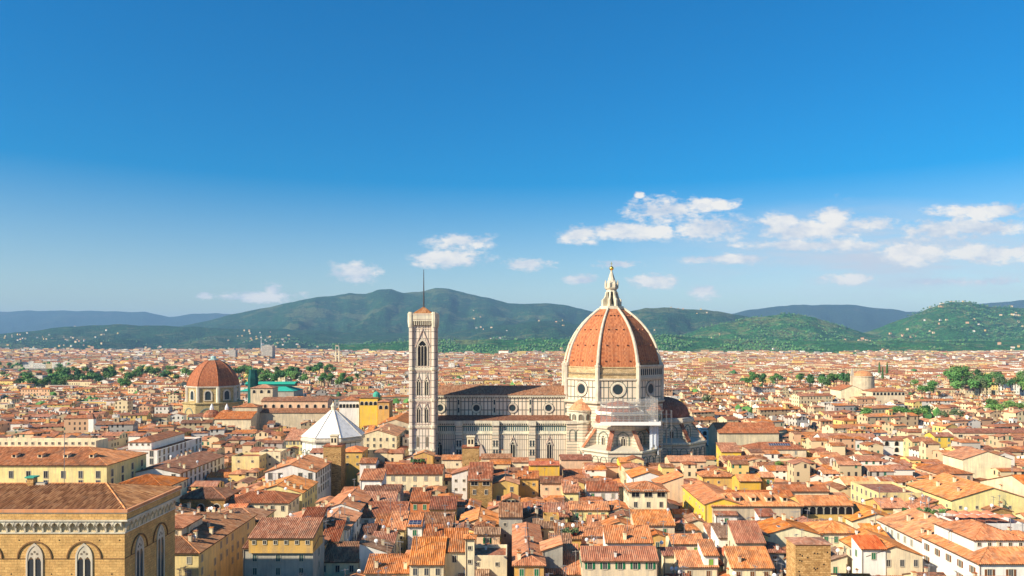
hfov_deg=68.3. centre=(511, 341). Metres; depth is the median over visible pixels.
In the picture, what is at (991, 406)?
tree
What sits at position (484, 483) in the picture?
window
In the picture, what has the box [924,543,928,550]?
window
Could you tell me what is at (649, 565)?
window
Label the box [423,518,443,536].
house
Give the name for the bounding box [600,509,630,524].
house
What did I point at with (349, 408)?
white palazzo
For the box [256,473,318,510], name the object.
house
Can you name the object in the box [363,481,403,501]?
house
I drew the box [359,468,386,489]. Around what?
house
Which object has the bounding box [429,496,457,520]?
house
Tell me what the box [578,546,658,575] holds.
house
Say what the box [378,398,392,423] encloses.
ochre block
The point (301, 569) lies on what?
window
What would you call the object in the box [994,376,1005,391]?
tree
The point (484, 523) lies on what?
house
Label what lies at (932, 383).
tree
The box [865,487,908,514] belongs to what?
house
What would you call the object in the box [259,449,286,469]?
house
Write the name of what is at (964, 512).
parasol
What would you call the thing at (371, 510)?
house
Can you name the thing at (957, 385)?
tree
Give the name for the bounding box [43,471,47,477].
window
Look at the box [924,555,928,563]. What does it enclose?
window
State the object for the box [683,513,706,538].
house
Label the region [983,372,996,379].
tree
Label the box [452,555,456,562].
window
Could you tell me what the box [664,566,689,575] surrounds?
house
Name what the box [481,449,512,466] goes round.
house
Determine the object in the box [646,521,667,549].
house
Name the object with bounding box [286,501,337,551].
house
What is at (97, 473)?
window
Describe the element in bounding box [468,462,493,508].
house
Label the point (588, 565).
window
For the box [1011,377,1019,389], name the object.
tree
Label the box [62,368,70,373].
tree
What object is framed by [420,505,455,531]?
house
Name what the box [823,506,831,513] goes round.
window
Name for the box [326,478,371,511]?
house
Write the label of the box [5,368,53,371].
ground
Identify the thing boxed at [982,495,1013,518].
house
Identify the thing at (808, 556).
stone tower
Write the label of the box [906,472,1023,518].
house
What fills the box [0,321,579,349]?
foothills
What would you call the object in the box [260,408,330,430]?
basilica aisle
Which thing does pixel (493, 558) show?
house
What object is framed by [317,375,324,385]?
tree
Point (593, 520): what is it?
house
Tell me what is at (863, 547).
house
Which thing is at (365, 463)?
house
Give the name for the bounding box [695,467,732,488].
house
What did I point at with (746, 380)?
tree
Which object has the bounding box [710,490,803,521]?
house
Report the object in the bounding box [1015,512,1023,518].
house
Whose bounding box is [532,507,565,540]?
house
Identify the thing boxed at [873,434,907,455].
house
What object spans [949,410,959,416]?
tree
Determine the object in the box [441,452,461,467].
house
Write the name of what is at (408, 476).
house
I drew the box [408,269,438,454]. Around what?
bell tower
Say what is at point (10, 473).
window
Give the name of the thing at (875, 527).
house
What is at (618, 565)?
window
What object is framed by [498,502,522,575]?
house
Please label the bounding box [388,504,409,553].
house
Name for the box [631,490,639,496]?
window
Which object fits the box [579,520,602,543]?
house
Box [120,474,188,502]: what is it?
house
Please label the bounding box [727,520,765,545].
house
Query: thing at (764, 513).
house
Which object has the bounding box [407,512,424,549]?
house
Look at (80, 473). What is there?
window
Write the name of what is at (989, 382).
tree
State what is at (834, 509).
window
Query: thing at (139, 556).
twin window
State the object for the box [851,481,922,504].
house
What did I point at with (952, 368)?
tree
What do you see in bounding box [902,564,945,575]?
house
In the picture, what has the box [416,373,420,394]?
gothic window
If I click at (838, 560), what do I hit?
house
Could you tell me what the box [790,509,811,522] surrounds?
house
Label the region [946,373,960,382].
tree
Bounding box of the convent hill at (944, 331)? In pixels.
[864,302,1023,340]
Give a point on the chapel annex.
(242, 420)
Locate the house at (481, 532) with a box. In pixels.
[474,527,501,543]
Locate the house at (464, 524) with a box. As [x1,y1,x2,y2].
[453,519,474,532]
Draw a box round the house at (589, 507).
[568,492,609,520]
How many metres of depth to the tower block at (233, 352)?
2700.00 m
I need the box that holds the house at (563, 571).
[545,565,567,575]
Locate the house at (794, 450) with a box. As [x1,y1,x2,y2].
[741,439,807,456]
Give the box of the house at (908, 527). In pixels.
[876,508,958,553]
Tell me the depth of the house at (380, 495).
267.59 m
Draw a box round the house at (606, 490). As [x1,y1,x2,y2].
[584,478,618,500]
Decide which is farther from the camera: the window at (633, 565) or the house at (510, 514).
the house at (510, 514)
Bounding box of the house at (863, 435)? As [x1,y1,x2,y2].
[813,433,875,441]
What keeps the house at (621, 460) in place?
on the ground
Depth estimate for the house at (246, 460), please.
342.79 m
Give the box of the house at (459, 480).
[450,465,468,499]
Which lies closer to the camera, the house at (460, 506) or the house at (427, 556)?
the house at (427, 556)
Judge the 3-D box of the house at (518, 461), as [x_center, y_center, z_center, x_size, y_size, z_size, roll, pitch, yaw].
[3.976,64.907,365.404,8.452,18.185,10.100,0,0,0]
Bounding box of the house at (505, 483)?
[492,464,519,501]
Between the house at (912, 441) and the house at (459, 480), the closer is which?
the house at (459, 480)
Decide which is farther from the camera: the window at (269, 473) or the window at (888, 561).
the window at (269, 473)
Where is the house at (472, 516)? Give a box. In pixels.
[458,507,498,526]
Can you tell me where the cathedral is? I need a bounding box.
[438,262,706,464]
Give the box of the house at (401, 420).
[377,410,408,433]
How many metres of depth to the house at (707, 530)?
242.85 m
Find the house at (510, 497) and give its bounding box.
[501,493,520,501]
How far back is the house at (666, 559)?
211.47 m
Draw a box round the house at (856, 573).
[831,566,870,575]
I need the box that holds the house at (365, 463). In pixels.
[359,458,379,476]
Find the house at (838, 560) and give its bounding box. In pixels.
[830,538,847,572]
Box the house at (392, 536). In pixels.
[373,518,400,553]
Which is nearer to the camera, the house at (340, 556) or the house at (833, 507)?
the house at (340, 556)
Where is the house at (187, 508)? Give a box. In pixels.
[175,501,196,514]
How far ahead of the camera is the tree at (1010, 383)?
830.59 m
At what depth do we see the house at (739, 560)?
202.51 m
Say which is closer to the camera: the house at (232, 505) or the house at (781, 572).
the house at (781, 572)
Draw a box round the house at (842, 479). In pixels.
[832,473,876,487]
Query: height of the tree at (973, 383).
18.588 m
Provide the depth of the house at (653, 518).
237.52 m
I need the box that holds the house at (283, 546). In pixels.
[241,517,325,575]
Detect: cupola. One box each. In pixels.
[203,404,218,418]
[221,404,231,412]
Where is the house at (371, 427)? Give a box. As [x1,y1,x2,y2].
[366,425,377,431]
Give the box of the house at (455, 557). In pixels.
[444,528,468,575]
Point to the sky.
(169, 158)
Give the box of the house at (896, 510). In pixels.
[893,509,945,513]
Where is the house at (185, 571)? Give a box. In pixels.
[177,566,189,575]
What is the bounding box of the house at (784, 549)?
[782,529,806,568]
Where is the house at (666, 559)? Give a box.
[656,534,686,575]
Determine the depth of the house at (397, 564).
201.54 m
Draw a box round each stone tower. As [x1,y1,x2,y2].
[322,434,345,496]
[461,435,479,466]
[784,537,832,575]
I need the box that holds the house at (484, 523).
[474,516,496,526]
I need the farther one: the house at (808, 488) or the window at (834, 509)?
the house at (808, 488)
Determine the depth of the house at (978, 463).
339.89 m
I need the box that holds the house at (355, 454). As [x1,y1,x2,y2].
[346,445,368,486]
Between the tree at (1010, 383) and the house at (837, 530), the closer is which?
the house at (837, 530)
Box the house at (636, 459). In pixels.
[627,455,644,465]
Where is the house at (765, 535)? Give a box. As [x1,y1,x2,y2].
[746,517,769,540]
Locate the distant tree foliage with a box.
[0,350,1021,418]
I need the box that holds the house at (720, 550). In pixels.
[716,542,727,570]
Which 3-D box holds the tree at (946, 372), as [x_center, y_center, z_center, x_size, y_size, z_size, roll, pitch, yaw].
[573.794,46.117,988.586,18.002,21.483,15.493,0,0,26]
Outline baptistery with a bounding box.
[301,402,364,455]
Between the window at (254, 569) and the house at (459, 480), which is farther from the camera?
the house at (459, 480)
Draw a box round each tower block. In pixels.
[229,349,237,356]
[261,345,274,357]
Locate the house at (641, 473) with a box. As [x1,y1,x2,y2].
[625,465,662,482]
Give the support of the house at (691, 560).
on the ground
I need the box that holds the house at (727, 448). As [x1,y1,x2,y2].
[715,442,741,465]
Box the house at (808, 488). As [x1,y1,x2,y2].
[765,480,829,494]
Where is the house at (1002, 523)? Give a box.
[934,513,1023,530]
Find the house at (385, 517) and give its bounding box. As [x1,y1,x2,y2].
[375,513,391,530]
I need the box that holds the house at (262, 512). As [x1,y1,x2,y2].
[216,503,275,525]
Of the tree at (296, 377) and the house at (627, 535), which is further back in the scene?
the tree at (296, 377)
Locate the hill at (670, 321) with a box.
[630,307,750,334]
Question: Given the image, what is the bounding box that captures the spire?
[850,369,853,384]
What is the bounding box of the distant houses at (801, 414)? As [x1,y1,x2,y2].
[0,301,1023,517]
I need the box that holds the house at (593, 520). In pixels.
[586,508,606,525]
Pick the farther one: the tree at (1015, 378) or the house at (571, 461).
the tree at (1015, 378)
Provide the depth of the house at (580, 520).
253.41 m
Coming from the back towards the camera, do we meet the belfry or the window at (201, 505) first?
the belfry
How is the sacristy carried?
on the ground
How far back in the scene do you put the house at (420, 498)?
265.29 m
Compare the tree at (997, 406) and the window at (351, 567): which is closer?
the window at (351, 567)
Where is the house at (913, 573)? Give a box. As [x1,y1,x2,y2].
[876,571,978,575]
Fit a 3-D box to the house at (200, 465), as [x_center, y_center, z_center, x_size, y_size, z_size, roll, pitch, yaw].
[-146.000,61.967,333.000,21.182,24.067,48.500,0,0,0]
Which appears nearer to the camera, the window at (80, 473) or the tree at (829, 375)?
the window at (80, 473)
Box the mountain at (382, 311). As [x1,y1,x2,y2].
[179,288,592,340]
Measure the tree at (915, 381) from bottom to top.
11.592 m
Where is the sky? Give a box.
[0,0,1023,316]
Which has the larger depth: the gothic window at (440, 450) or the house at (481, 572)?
the gothic window at (440, 450)
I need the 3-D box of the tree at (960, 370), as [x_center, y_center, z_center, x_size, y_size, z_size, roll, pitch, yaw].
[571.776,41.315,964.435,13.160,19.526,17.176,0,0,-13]
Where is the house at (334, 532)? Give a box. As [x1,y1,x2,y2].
[323,520,345,542]
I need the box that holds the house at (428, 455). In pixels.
[413,449,435,463]
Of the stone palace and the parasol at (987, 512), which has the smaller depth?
the stone palace
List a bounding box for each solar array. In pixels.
[409,520,421,523]
[768,443,789,444]
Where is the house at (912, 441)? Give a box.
[903,436,933,455]
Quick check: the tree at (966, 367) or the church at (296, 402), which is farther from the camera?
the tree at (966, 367)
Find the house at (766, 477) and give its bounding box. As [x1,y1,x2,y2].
[755,472,774,489]
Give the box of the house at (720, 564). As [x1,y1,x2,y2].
[718,557,723,572]
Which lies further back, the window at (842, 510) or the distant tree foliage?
the distant tree foliage
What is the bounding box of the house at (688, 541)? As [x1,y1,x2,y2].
[664,523,702,549]
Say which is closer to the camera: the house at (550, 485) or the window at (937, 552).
the window at (937, 552)
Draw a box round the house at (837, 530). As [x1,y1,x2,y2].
[803,515,859,546]
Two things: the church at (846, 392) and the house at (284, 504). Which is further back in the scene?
the church at (846, 392)
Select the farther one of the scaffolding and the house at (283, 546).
the scaffolding
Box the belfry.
[88,413,95,431]
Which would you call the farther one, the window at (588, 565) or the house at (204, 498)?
the house at (204, 498)
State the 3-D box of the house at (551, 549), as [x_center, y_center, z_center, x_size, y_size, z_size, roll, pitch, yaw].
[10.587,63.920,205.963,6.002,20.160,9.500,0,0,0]
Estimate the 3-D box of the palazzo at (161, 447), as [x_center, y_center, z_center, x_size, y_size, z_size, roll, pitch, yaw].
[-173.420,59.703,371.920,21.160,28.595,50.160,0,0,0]
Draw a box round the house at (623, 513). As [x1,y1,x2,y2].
[609,499,630,519]
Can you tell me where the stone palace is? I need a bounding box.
[0,433,181,575]
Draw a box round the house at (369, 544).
[359,526,394,570]
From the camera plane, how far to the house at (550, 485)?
301.67 m
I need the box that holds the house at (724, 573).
[718,567,735,575]
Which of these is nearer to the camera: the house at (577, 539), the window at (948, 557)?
the window at (948, 557)
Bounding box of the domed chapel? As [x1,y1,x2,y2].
[182,356,243,419]
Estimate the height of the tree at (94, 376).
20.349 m
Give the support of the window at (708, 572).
in the house at (691, 560)
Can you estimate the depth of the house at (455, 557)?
199.66 m
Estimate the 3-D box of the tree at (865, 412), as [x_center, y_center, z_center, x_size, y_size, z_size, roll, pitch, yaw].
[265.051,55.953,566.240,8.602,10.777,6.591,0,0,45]
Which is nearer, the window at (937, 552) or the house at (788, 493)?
the window at (937, 552)
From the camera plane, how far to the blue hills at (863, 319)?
13352.34 m
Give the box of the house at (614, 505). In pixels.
[608,498,629,512]
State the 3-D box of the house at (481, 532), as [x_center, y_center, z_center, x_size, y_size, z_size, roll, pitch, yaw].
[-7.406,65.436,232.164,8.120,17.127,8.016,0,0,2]
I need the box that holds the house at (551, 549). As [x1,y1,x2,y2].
[539,535,562,567]
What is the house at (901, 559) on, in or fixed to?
on the ground
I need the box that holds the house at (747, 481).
[731,474,762,489]
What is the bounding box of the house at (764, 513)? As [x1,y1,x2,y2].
[751,508,773,520]
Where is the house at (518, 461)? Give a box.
[511,457,528,466]
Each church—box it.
[261,397,332,407]
[708,422,779,456]
[830,384,862,400]
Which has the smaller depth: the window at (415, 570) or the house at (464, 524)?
the window at (415, 570)
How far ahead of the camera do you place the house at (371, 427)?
446.02 m
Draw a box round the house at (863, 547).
[850,535,887,575]
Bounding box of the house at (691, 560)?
[673,550,719,575]
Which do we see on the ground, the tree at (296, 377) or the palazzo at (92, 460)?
the palazzo at (92, 460)
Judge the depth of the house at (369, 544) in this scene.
210.73 m
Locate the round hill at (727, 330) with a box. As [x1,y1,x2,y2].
[684,314,880,340]
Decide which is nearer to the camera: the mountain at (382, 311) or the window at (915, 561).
the window at (915, 561)
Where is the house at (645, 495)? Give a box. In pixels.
[622,481,669,508]
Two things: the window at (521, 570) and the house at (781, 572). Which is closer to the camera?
the window at (521, 570)
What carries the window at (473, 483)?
in the house at (480, 480)
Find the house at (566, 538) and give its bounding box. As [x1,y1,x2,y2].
[548,528,571,543]
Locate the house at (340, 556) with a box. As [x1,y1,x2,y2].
[324,541,359,575]
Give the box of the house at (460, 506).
[448,490,465,520]
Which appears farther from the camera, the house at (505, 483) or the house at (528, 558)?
the house at (505, 483)
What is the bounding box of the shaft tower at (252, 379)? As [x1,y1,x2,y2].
[248,370,257,402]
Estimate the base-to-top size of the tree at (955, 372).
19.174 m
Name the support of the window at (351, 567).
in the house at (340, 556)
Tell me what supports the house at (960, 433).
on the ground
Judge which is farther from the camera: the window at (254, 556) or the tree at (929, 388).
the tree at (929, 388)
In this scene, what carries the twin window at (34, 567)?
in the stone palace
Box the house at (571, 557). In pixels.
[544,544,580,575]
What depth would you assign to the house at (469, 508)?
264.06 m
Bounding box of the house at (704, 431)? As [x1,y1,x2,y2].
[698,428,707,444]
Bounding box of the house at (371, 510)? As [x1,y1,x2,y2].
[361,498,409,525]
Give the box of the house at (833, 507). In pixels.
[788,495,853,522]
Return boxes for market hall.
[240,382,302,397]
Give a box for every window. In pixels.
[8,471,12,477]
[26,543,42,575]
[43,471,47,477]
[75,543,92,575]
[78,471,82,477]
[95,471,99,477]
[135,535,143,575]
[149,451,153,456]
[149,458,153,464]
[157,524,164,575]
[186,556,191,563]
[186,570,191,575]
[197,503,204,511]
[213,503,220,510]
[252,554,256,561]
[252,567,256,575]
[268,472,271,479]
[275,554,280,561]
[275,567,280,575]
[299,554,303,561]
[299,567,303,574]
[335,565,339,572]
[349,565,353,572]
[412,529,416,535]
[413,568,417,575]
[415,326,429,365]
[415,402,420,422]
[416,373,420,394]
[423,402,428,422]
[424,373,428,394]
[424,568,428,575]
[435,568,440,575]
[438,434,442,454]
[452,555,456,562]
[471,479,477,485]
[482,479,489,485]
[483,537,490,543]
[509,434,515,456]
[519,568,523,575]
[534,568,538,575]
[546,434,552,457]
[585,562,594,569]
[600,562,609,569]
[615,562,624,569]
[630,562,639,569]
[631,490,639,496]
[644,490,652,496]
[646,562,654,569]
[657,490,664,496]
[706,570,710,575]
[708,559,713,565]
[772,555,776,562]
[801,506,808,513]
[809,506,816,513]
[817,506,823,513]
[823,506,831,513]
[830,506,838,513]
[833,566,837,572]
[838,506,845,513]
[845,506,852,513]
[871,552,875,559]
[886,559,890,566]
[899,559,904,566]
[913,559,917,566]
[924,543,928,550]
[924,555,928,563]
[935,548,939,556]
[946,553,950,561]
[957,559,962,567]
[969,565,975,573]
[985,569,994,575]
[1006,569,1015,575]
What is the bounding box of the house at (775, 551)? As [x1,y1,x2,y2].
[764,537,785,572]
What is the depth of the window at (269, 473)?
308.93 m
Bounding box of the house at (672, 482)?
[651,470,683,502]
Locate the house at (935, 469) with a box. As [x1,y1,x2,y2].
[915,464,973,480]
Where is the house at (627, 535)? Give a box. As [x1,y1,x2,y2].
[602,517,653,545]
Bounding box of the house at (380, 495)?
[364,491,397,501]
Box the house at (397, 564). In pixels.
[363,541,409,575]
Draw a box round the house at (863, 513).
[844,497,889,528]
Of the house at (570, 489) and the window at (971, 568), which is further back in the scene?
the house at (570, 489)
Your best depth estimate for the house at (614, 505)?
260.20 m
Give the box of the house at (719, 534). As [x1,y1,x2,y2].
[710,520,727,547]
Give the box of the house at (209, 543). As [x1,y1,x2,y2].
[175,506,257,575]
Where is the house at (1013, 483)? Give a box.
[979,466,1023,495]
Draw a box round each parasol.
[946,510,958,519]
[955,514,968,517]
[958,510,970,513]
[967,514,980,517]
[969,510,981,519]
[978,514,992,522]
[981,510,993,513]
[990,514,1003,517]
[1002,514,1015,517]
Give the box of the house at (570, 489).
[561,479,579,501]
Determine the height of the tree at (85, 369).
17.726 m
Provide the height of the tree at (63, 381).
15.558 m
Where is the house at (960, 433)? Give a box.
[941,426,1023,438]
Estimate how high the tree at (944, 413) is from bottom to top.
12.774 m
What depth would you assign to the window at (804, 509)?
253.44 m
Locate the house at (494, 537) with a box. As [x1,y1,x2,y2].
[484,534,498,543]
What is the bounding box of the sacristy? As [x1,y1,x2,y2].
[236,403,263,429]
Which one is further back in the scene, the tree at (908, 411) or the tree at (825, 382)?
the tree at (825, 382)
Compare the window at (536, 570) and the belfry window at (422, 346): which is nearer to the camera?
the window at (536, 570)
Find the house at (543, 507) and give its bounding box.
[519,502,547,512]
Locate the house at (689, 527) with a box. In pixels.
[675,519,700,532]
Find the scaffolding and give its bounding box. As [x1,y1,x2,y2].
[595,397,671,454]
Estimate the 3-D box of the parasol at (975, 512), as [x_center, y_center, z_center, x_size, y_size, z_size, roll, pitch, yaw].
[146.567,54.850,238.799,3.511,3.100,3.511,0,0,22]
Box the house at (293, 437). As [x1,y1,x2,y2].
[285,429,307,456]
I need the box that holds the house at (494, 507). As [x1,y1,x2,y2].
[487,500,498,526]
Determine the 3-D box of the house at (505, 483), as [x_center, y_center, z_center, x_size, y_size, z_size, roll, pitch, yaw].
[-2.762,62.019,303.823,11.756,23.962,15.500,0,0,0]
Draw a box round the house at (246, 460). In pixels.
[232,452,266,474]
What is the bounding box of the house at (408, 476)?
[378,455,445,490]
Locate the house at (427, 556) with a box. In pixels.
[408,534,446,575]
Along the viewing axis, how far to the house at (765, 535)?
219.31 m
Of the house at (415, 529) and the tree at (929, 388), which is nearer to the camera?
the house at (415, 529)
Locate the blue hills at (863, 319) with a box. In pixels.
[734,300,1023,332]
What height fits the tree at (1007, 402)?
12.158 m
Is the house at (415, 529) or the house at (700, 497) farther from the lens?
the house at (700, 497)
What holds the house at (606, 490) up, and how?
on the ground
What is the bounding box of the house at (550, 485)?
[539,468,562,497]
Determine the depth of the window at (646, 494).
259.64 m
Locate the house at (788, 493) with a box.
[724,485,793,496]
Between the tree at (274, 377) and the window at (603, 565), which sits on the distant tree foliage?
the tree at (274, 377)
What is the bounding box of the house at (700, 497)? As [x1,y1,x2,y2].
[681,480,742,522]
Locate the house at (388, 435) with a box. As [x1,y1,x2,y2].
[363,422,406,457]
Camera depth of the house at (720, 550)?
224.57 m
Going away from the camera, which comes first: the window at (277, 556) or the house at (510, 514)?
the window at (277, 556)
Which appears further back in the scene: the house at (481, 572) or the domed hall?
the domed hall
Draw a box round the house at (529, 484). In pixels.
[518,468,539,497]
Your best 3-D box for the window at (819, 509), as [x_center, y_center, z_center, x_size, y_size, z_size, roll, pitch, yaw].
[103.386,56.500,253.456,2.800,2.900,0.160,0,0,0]
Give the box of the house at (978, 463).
[941,446,1012,478]
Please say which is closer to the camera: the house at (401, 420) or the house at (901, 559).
the house at (901, 559)
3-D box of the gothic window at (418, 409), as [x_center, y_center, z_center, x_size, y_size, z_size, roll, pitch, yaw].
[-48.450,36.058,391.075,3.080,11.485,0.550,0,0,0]
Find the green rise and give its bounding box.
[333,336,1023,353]
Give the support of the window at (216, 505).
in the house at (204, 498)
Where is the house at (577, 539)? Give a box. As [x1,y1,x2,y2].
[553,520,581,546]
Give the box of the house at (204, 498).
[180,478,240,511]
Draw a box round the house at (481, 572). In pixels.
[458,564,489,575]
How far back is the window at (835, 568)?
210.26 m
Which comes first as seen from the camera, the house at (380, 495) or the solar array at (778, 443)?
the house at (380, 495)
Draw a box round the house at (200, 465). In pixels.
[135,448,225,490]
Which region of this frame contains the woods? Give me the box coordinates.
[0,300,1023,352]
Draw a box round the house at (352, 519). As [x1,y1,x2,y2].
[324,503,362,541]
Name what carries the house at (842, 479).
on the ground
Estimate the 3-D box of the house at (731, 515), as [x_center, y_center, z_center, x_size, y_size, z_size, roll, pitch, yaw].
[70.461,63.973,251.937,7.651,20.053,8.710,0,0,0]
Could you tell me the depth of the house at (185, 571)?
195.64 m
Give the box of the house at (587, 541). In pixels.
[580,538,602,545]
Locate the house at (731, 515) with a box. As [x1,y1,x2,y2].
[713,511,738,522]
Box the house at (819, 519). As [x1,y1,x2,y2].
[810,518,831,520]
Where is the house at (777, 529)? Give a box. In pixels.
[757,509,822,547]
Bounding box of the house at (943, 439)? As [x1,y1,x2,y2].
[924,431,954,447]
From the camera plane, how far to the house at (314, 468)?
315.53 m
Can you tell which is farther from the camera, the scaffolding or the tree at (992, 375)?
the tree at (992, 375)
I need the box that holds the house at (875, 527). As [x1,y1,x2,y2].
[857,512,888,536]
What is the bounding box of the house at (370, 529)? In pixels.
[356,523,378,541]
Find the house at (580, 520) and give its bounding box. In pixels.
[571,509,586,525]
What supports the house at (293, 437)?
on the ground
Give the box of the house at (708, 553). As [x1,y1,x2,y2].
[697,539,719,565]
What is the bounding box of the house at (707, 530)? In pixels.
[703,513,725,538]
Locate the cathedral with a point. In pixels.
(612, 351)
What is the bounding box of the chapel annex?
[214,411,256,429]
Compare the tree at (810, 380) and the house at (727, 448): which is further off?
the tree at (810, 380)
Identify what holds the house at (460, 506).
on the ground
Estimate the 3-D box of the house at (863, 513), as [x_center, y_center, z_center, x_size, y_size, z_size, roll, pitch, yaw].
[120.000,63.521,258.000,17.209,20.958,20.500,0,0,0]
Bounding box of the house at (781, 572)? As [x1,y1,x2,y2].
[772,559,785,575]
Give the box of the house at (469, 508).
[462,501,475,512]
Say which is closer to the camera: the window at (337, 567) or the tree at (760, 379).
the window at (337, 567)
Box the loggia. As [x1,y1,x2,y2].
[862,387,904,403]
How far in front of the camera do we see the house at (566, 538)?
217.69 m
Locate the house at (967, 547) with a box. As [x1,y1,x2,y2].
[919,516,1023,575]
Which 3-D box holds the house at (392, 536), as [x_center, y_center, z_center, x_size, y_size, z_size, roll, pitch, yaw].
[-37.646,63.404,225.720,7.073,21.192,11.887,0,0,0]
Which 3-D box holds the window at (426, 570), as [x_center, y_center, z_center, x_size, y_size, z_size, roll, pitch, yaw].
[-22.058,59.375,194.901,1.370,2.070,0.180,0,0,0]
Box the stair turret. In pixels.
[463,534,476,575]
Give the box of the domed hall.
[359,391,381,429]
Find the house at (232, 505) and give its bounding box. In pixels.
[224,494,248,507]
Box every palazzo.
[0,438,147,482]
[119,431,201,466]
[338,396,359,427]
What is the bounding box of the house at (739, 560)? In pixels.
[723,546,774,575]
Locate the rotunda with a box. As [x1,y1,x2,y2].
[852,370,874,389]
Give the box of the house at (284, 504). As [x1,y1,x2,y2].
[226,487,300,517]
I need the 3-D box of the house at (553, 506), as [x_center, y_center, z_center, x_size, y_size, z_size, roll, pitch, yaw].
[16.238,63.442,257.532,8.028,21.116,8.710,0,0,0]
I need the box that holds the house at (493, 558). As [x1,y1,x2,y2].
[475,544,507,575]
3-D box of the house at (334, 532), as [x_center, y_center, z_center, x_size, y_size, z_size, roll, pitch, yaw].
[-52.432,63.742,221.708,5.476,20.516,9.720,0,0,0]
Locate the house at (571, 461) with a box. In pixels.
[559,452,592,475]
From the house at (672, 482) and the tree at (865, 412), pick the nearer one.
the house at (672, 482)
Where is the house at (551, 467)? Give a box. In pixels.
[528,460,559,475]
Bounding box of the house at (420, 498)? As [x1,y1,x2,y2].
[410,485,432,512]
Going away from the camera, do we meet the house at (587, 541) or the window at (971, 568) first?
the window at (971, 568)
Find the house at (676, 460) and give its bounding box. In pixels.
[664,452,706,470]
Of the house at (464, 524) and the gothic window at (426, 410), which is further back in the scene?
the gothic window at (426, 410)
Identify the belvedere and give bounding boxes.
[251,384,277,404]
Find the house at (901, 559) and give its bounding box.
[839,527,924,575]
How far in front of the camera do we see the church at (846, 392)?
735.00 m
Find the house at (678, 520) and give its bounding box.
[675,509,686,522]
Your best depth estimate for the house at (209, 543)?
216.01 m
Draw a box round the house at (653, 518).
[630,508,675,532]
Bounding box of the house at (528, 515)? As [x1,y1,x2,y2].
[522,501,543,522]
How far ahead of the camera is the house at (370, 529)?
232.59 m
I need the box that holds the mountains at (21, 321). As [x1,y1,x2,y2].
[0,310,229,333]
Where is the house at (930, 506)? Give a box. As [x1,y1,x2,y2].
[907,495,945,508]
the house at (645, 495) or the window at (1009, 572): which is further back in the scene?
the house at (645, 495)
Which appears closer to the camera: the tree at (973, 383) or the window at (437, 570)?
the window at (437, 570)
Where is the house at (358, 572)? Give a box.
[341,569,364,575]
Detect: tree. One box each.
[24,373,34,378]
[37,379,46,385]
[51,379,58,384]
[56,366,64,372]
[57,379,66,384]
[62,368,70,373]
[81,366,88,371]
[89,373,100,380]
[105,372,115,377]
[123,373,133,378]
[148,368,158,375]
[258,373,267,381]
[270,373,279,381]
[278,372,285,378]
[284,370,290,381]
[291,372,298,379]
[312,366,319,375]
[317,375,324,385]
[334,378,341,389]
[702,394,711,402]
[744,377,750,387]
[750,374,756,384]
[757,376,766,387]
[768,375,776,385]
[777,375,785,385]
[805,377,814,389]
[817,376,827,387]
[820,378,831,387]
[826,373,834,384]
[832,373,840,385]
[842,375,849,383]
[860,409,870,413]
[903,408,912,412]
[910,379,918,389]
[917,384,927,397]
[919,407,929,417]
[925,384,936,398]
[927,381,935,392]
[936,411,948,416]
[943,369,950,382]
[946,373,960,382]
[948,365,960,372]
[949,371,962,376]
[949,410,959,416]
[950,379,965,389]
[952,367,966,374]
[960,365,969,377]
[961,377,969,388]
[963,371,974,377]
[967,379,979,390]
[973,369,982,374]
[973,378,987,394]
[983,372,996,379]
[983,378,993,394]
[984,403,996,410]
[985,399,996,404]
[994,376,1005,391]
[994,403,1004,411]
[1003,399,1014,406]
[1005,402,1016,407]
[1006,380,1015,390]
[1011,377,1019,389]
[1015,401,1023,409]
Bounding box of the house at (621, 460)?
[616,457,630,465]
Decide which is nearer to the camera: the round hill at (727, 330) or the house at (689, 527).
the house at (689, 527)
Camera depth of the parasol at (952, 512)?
238.11 m
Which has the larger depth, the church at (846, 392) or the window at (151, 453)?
the church at (846, 392)
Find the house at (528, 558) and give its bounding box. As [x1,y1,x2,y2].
[512,522,546,575]
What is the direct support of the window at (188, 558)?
in the house at (209, 543)
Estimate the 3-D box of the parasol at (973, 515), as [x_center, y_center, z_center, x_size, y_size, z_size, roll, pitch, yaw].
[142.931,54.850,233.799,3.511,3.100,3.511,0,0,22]
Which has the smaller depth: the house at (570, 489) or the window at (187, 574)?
the window at (187, 574)
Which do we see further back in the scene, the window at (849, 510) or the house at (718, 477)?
the house at (718, 477)
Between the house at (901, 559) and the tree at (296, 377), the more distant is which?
the tree at (296, 377)
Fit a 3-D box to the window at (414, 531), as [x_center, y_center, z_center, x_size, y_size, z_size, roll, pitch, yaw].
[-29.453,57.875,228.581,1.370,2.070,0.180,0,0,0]
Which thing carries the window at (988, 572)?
in the house at (967, 547)
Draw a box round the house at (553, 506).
[547,497,571,522]
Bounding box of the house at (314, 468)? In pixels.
[264,454,331,499]
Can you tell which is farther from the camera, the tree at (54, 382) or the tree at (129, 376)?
the tree at (129, 376)
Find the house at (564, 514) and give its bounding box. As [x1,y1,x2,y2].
[558,507,568,522]
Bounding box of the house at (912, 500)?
[905,488,938,504]
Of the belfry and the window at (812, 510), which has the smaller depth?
the window at (812, 510)

